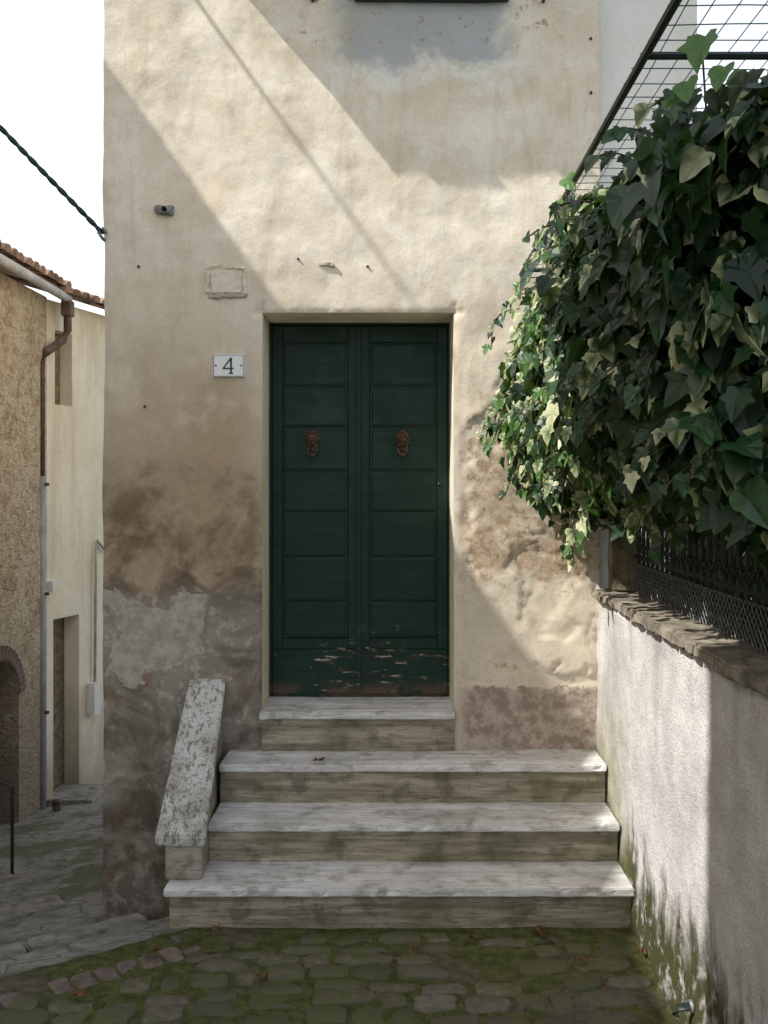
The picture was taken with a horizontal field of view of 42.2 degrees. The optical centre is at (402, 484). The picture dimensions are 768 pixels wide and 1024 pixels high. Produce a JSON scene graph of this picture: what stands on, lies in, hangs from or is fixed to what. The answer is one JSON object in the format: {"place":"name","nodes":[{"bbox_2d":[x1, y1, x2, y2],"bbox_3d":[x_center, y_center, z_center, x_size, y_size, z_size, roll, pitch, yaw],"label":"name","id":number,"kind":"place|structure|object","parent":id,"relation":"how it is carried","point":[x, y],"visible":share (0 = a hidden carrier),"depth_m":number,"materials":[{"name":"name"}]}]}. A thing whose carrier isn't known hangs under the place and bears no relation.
{"place":"outdoors","nodes":[
{"label":"outdoors","id":0,"kind":"place"},
{"bbox_2d":[0,554,751,1023],"bbox_3d":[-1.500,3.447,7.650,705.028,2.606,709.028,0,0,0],"label":"ground","id":1,"kind":"structure","parent":0,"point":[60,854],"depth_m":4.62,"materials":[{"name":"grey stone"}]},
{"bbox_2d":[0,273,46,823],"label":"walls","id":2,"kind":"structure","parent":1,"relation":"on","point":[23,326],"depth_m":10.32,"materials":[{"name":"stone"}]},
{"bbox_2d":[0,646,2,660],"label":"arch brick","id":3,"kind":"object","parent":2,"relation":"attached to","point":[1,647],"visible":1,"depth_m":9.78,"materials":[{"name":"brown brick"}]},
{"bbox_2d":[2,645,5,660],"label":"arch brick","id":4,"kind":"object","parent":2,"relation":"attached to","point":[3,653],"visible":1,"depth_m":9.84,"materials":[{"name":"brown brick"}]},
{"bbox_2d":[5,646,9,661],"bbox_3d":[-3.954,1.694,9.935,0.032,0.150,0.068,0,-20,0],"label":"arch brick","id":5,"kind":"object","parent":2,"relation":"attached to","point":[7,653],"visible":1,"depth_m":9.92,"materials":[{"name":"brown brick"}]},
{"bbox_2d":[8,647,12,663],"bbox_3d":[-3.954,1.723,10.012,0.032,0.150,0.068,0,-29,0],"label":"arch brick","id":6,"kind":"object","parent":2,"relation":"attached to","point":[10,655],"visible":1,"depth_m":10.00,"materials":[{"name":"brown brick"}]},
{"bbox_2d":[10,650,15,665],"bbox_3d":[-3.954,1.762,10.085,0.032,0.150,0.068,0,-37,0],"label":"arch brick","id":7,"kind":"object","parent":2,"relation":"attached to","point":[13,658],"visible":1,"depth_m":10.08,"materials":[{"name":"brown brick"}]},
{"bbox_2d":[12,654,18,668],"bbox_3d":[-3.954,1.808,10.149,0.032,0.068,0.150,0,45,0],"label":"arch brick","id":8,"kind":"object","parent":2,"relation":"attached to","point":[15,661],"visible":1,"depth_m":10.14,"materials":[{"name":"brown brick"}]},
{"bbox_2d":[14,658,20,672],"bbox_3d":[-3.954,1.862,10.205,0.032,0.068,0.150,0,37,0],"label":"arch brick","id":9,"kind":"object","parent":2,"relation":"attached to","point":[17,666],"visible":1,"depth_m":10.19,"materials":[{"name":"brown brick"}]},
{"bbox_2d":[16,664,22,677],"bbox_3d":[-3.954,1.922,10.252,0.032,0.068,0.150,0,29,0],"label":"arch brick","id":10,"kind":"object","parent":2,"relation":"attached to","point":[20,669],"visible":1,"depth_m":10.23,"materials":[{"name":"brown brick"}]},
{"bbox_2d":[17,670,23,682],"bbox_3d":[-3.954,1.987,10.287,0.032,0.068,0.150,0,20,0],"label":"arch brick","id":11,"kind":"object","parent":2,"relation":"attached to","point":[20,677],"visible":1,"depth_m":10.28,"materials":[{"name":"brown brick"}]},
{"bbox_2d":[18,677,24,687],"bbox_3d":[-3.954,2.056,10.311,0.032,0.068,0.150,0,12,0],"label":"arch brick","id":12,"kind":"object","parent":2,"relation":"attached to","point":[21,682],"visible":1,"depth_m":10.29,"materials":[{"name":"brown brick"}]},
{"bbox_2d":[19,684,24,693],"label":"arch brick","id":13,"kind":"object","parent":2,"relation":"attached to","point":[21,689],"visible":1,"depth_m":10.32,"materials":[{"name":"brown brick"}]},
{"bbox_2d":[0,239,71,287],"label":"roof","id":14,"kind":"structure","parent":2,"relation":"on","point":[29,264],"depth_m":10.20,"materials":[{"name":"ceramic"}]},
{"bbox_2d":[0,253,72,301],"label":"gutter","id":15,"kind":"object","parent":14,"relation":"attached to","point":[25,274],"visible":1,"depth_m":10.02,"materials":[{"name":"metal"}]},
{"bbox_2d":[4,274,103,308],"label":"roof","id":16,"kind":"structure","parent":2,"relation":"on","point":[87,298],"depth_m":11.32,"materials":[{"name":"ceramic"}]},
{"bbox_2d":[40,300,73,809],"bbox_3d":[-3.853,0.802,11.029,0.166,5.725,0.485,0,0,41],"label":"drainpipe","id":17,"kind":"object","parent":2,"relation":"attached to","point":[67,310],"visible":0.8,"depth_m":10.87,"materials":[{"name":"metal"}]},
{"bbox_2d":[51,799,62,811],"bbox_3d":[-3.730,3.471,10.750,0.124,0.110,0.124,0,0,0],"label":"terracotta pot","id":18,"kind":"object","parent":1,"relation":"on","point":[56,804],"visible":1,"depth_m":10.71,"materials":[{"name":"brown ceramic"}]},
{"bbox_2d":[0,868,146,958],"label":"alley steps","id":19,"kind":"structure","parent":1,"relation":"on","point":[18,911],"depth_m":5.25,"materials":[{"name":"stone"}]},
{"bbox_2d":[0,781,13,874],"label":"iron handrail","id":20,"kind":"object","parent":19,"relation":"on","point":[11,827],"visible":0.78,"depth_m":7.74,"materials":[{"name":"black metal"}]},
{"bbox_2d":[47,784,102,806],"bbox_3d":[-3.725,3.730,11.350,0.550,0.440,0.600,0,0,0],"label":"door step","id":21,"kind":"object","parent":1,"relation":"on","point":[70,794],"depth_m":11.29,"materials":[{"name":"grey stone"}]},
{"bbox_2d":[47,299,104,799],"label":"walls","id":22,"kind":"structure","parent":1,"relation":"on","point":[75,428],"depth_m":11.67,"materials":[{"name":"beige paint"}]},
{"bbox_2d":[48,580,56,589],"bbox_3d":[-3.903,1.124,11.104,0.059,0.096,0.070,0,0,16],"label":"junction box","id":23,"kind":"object","parent":22,"relation":"attached to","point":[52,584],"visible":1,"depth_m":11.07,"materials":[{"name":"white plastic"}]},
{"bbox_2d":[55,333,59,404],"bbox_3d":[-4.019,-1.321,11.396,0.089,0.841,0.318,0,0,0],"label":"window shutter","id":24,"kind":"object","parent":22,"relation":"attached to","point":[57,376],"depth_m":11.51,"materials":[{"name":"brown wood"}]},
{"bbox_2d":[53,617,63,789],"bbox_3d":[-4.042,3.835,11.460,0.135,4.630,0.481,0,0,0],"label":"door leaf","id":25,"kind":"object","parent":22,"relation":"attached to","point":[58,702],"depth_m":11.59,"materials":[{"name":"brown wood"}]},
{"bbox_2d":[87,681,99,714],"bbox_3d":[-3.674,2.548,11.845,0.099,0.375,0.120,0,0,16],"label":"meter box","id":26,"kind":"object","parent":22,"relation":"attached to","point":[93,698],"visible":1,"depth_m":11.79,"materials":[{"name":"white plastic"}]},
{"bbox_2d":[93,539,103,681],"bbox_3d":[-3.642,1.530,11.998,0.036,1.743,0.267,0,0,16],"label":"conduit","id":27,"kind":"object","parent":22,"relation":"attached to","point":[95,612],"visible":0.84,"depth_m":11.89,"materials":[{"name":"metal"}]},
{"bbox_2d":[0,934,200,1008],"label":"brick edging","id":28,"kind":"object","parent":1,"relation":"on","point":[108,973],"visible":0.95,"depth_m":4.39,"materials":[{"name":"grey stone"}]},
{"bbox_2d":[0,931,652,1023],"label":"cobblestones","id":29,"kind":"structure","parent":1,"relation":"on","point":[330,997],"depth_m":4.22,"materials":[{"name":"stone"}]},
{"bbox_2d":[72,756,646,997],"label":"fallen leaves","id":30,"kind":"object","parent":29,"relation":"on","point":[537,929],"visible":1,"depth_m":4.52,"materials":[{"name":"brown plant"}]},
{"bbox_2d":[102,0,599,920],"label":"facade","id":31,"kind":"structure","parent":1,"relation":"on","point":[418,158],"depth_m":5.75,"materials":[{"name":"paint"}]},
{"bbox_2d":[0,125,107,241],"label":"twisted cable","id":32,"kind":"object","parent":31,"relation":"attached to","point":[54,183],"visible":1,"depth_m":5.61,"materials":[{"name":"metal"}]},
{"bbox_2d":[204,263,247,299],"bbox_3d":[-1.016,-1.175,5.755,0.254,0.213,0.050,0,0,0],"label":"stone plaque","id":33,"kind":"object","parent":31,"relation":"attached to","point":[223,283],"visible":1,"depth_m":5.74,"materials":[{"name":"stone"}]},
{"bbox_2d":[213,354,244,376],"bbox_3d":[-1.000,-0.684,5.738,0.182,0.132,0.029,0,0,0],"label":"house number plate","id":34,"kind":"object","parent":31,"relation":"attached to","point":[228,365],"visible":1,"depth_m":5.73,"materials":[{"name":"white ceramic"}]},
{"bbox_2d":[154,205,334,267],"bbox_3d":[-0.908,-1.433,5.734,1.043,0.361,0.086,0,0,0],"label":"wall bracket","id":35,"kind":"object","parent":31,"relation":"attached to","point":[163,210],"depth_m":5.71,"materials":[{"name":"metal"}]},
{"bbox_2d":[263,312,453,322],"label":"lintel soffit","id":36,"kind":"structure","parent":31,"relation":"attached to","point":[425,317],"depth_m":5.93,"materials":[{"name":"paint"}]},
{"bbox_2d":[272,323,447,325],"bbox_3d":[-0.260,-0.990,6.109,1.078,0.030,0.025,0,0,0],"label":"door frame","id":37,"kind":"structure","parent":36,"relation":"on","point":[359,324],"depth_m":6.10,"materials":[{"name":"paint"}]},
{"bbox_2d":[354,0,508,2],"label":"window sill","id":38,"kind":"structure","parent":31,"relation":"attached to","point":[453,1],"depth_m":5.74,"materials":[{"name":"grey stone"}]},
{"bbox_2d":[449,314,453,707],"bbox_3d":[0.294,0.155,5.935,0.010,2.300,0.370,0,0,0],"label":"jamb","id":39,"kind":"object","parent":31,"relation":"attached to","point":[451,695],"visible":1,"depth_m":5.89,"materials":[{"name":"paint"}]},
{"bbox_2d":[519,0,767,574],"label":"wire canopy","id":40,"kind":"object","parent":31,"relation":"attached to","point":[647,53],"visible":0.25,"depth_m":2.86,"materials":[{"name":"black metal"}]},
{"bbox_2d":[476,28,767,629],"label":"ivy plant","id":41,"kind":"object","parent":40,"relation":"attached to","point":[639,335],"visible":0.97,"depth_m":2.69,"materials":[{"name":"green plant"}]},
{"bbox_2d":[163,696,634,932],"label":"stone steps","id":42,"kind":"structure","parent":1,"relation":"on","point":[411,818],"depth_m":5.14,"materials":[{"name":"stone"}]},
{"bbox_2d":[155,678,224,879],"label":"stair parapet","id":43,"kind":"structure","parent":42,"relation":"on","point":[191,802],"depth_m":5.15,"materials":[{"name":"grey stone"}]},
{"bbox_2d":[262,314,269,708],"bbox_3d":[-0.813,0.155,5.934,0.009,2.300,0.372,0,0,0],"label":"jamb","id":44,"kind":"object","parent":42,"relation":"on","point":[265,505],"visible":1,"depth_m":5.92,"materials":[{"name":"paint"}]},
{"bbox_2d":[269,322,271,693],"bbox_3d":[-0.811,0.141,6.109,0.022,2.293,0.025,0,0,0],"label":"frame","id":45,"kind":"object","parent":42,"relation":"on","point":[270,508],"visible":0.67,"depth_m":6.10,"materials":[{"name":"green paint"}]},
{"bbox_2d":[269,325,448,696],"bbox_3d":[-0.260,0.151,6.141,1.124,2.313,0.038,0,0,0],"label":"backing","id":46,"kind":"object","parent":42,"relation":"on","point":[364,695],"visible":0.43,"depth_m":6.12,"materials":[{"name":"green paint"}]},
{"bbox_2d":[272,326,357,693],"bbox_3d":[-0.533,0.157,6.110,0.528,2.255,0.020,0,0,0],"label":"leaf","id":47,"kind":"object","parent":46,"relation":"attached to","point":[314,544],"visible":1,"depth_m":6.10,"materials":[{"name":"green paint"}]},
{"bbox_2d":[305,429,319,457],"bbox_3d":[-0.550,-0.250,6.081,0.092,0.173,0.066,0,0,0],"label":"door knocker","id":48,"kind":"object","parent":47,"relation":"attached to","point":[312,438],"depth_m":6.07,"materials":[{"name":"metal"}]},
{"bbox_2d":[357,327,360,692],"bbox_3d":[-0.266,0.157,6.098,0.028,2.243,0.012,0,0,0],"label":"meeting bead","id":49,"kind":"object","parent":47,"relation":"attached to","point":[358,509],"visible":1,"depth_m":6.09,"materials":[{"name":"green paint"}]},
{"bbox_2d":[359,326,446,693],"bbox_3d":[0.007,0.157,6.110,0.540,2.255,0.020,0,0,0],"label":"leaf","id":50,"kind":"object","parent":46,"relation":"attached to","point":[403,538],"visible":1,"depth_m":6.10,"materials":[{"name":"green paint"}]},
{"bbox_2d":[395,429,409,456],"bbox_3d":[0.003,-0.250,6.081,0.092,0.173,0.066,0,0,0],"label":"door knocker","id":51,"kind":"object","parent":50,"relation":"attached to","point":[402,438],"depth_m":6.07,"materials":[{"name":"metal"}]},
{"bbox_2d":[448,323,449,693],"bbox_3d":[0.291,0.141,6.109,0.022,2.293,0.025,0,0,0],"label":"frame","id":52,"kind":"object","parent":42,"relation":"on","point":[448,508],"visible":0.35,"depth_m":6.10,"materials":[{"name":"green paint"}]},
{"bbox_2d":[595,601,767,1023],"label":"garden wall","id":53,"kind":"structure","parent":1,"relation":"on","point":[682,742],"depth_m":3.91,"materials":[{"name":"paint"}]},
{"bbox_2d":[591,588,650,603],"bbox_3d":[1.251,0.624,5.576,0.343,0.060,0.296,0,0,0],"label":"coping","id":54,"kind":"object","parent":53,"relation":"on","point":[597,594],"visible":0.38,"depth_m":5.55,"materials":[{"name":"stone"}]},
{"bbox_2d":[608,531,641,590],"bbox_3d":[1.250,0.387,5.590,0.168,0.418,0.127,0,0,0],"label":"stone post","id":55,"kind":"object","parent":54,"relation":"on","point":[620,557],"visible":0.47,"depth_m":5.53,"materials":[{"name":"brown stone"}]},
{"bbox_2d":[602,593,669,609],"bbox_3d":[1.254,0.623,5.294,0.339,0.065,0.275,0,0,0],"label":"coping","id":56,"kind":"object","parent":53,"relation":"on","point":[608,599],"visible":0.37,"depth_m":5.26,"materials":[{"name":"stone"}]},
{"bbox_2d":[613,599,680,615],"bbox_3d":[1.256,0.622,5.024,0.342,0.065,0.269,0,0,0],"label":"coping","id":57,"kind":"object","parent":53,"relation":"on","point":[620,605],"visible":0.42,"depth_m":5.01,"materials":[{"name":"stone"}]},
{"bbox_2d":[628,522,767,653],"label":"iron railing","id":58,"kind":"object","parent":57,"relation":"on","point":[667,585],"visible":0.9,"depth_m":4.17,"materials":[{"name":"metal"}]},
{"bbox_2d":[623,604,699,623],"bbox_3d":[1.251,0.623,4.745,0.346,0.070,0.301,0,0,0],"label":"coping","id":59,"kind":"object","parent":53,"relation":"on","point":[632,613],"visible":0.41,"depth_m":4.73,"materials":[{"name":"stone"}]},
{"bbox_2d":[637,613,720,634],"bbox_3d":[1.251,0.621,4.446,0.350,0.065,0.304,0,0,0],"label":"coping","id":60,"kind":"object","parent":53,"relation":"on","point":[647,621],"visible":0.36,"depth_m":4.43,"materials":[{"name":"stone"}]},
{"bbox_2d":[671,999,694,1017],"bbox_3d":[1.094,2.013,3.820,0.116,0.064,0.052,0,0,0],"label":"drain spout","id":61,"kind":"object","parent":53,"relation":"attached to","point":[689,1005],"visible":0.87,"depth_m":3.81,"materials":[{"name":"grey metal"}]},
{"bbox_2d":[655,622,743,644],"bbox_3d":[1.253,0.619,4.155,0.342,0.066,0.288,0,0,0],"label":"coping","id":62,"kind":"object","parent":53,"relation":"on","point":[666,631],"visible":0.4,"depth_m":4.13,"materials":[{"name":"stone"}]},
{"bbox_2d":[671,631,762,656],"bbox_3d":[1.253,0.620,3.865,0.346,0.064,0.297,0,0,0],"label":"coping","id":63,"kind":"object","parent":53,"relation":"on","point":[688,642],"visible":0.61,"depth_m":3.83,"materials":[{"name":"stone"}]},
{"bbox_2d":[694,644,767,667],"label":"coping","id":64,"kind":"object","parent":53,"relation":"on","point":[709,655],"visible":0.62,"depth_m":3.56,"materials":[{"name":"stone"}]},
{"bbox_2d":[714,657,767,688],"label":"coping","id":65,"kind":"object","parent":53,"relation":"on","point":[739,670],"visible":0.82,"depth_m":3.29,"materials":[{"name":"stone"}]},
{"bbox_2d":[748,673,767,696],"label":"coping","id":66,"kind":"object","parent":53,"relation":"on","point":[758,682],"visible":1,"depth_m":3.07,"materials":[{"name":"stone"}]},
{"bbox_2d":[0,0,767,315],"label":"sky","id":67,"kind":"structure","parent":0,"point":[52,51],"materials":[{"name":"white"}]},
{"bbox_2d":[599,0,696,587],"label":"neighbouring house","id":68,"kind":"structure","parent":0,"point":[627,28],"depth_m":5.80,"materials":[{"name":"paint"}]}
]}

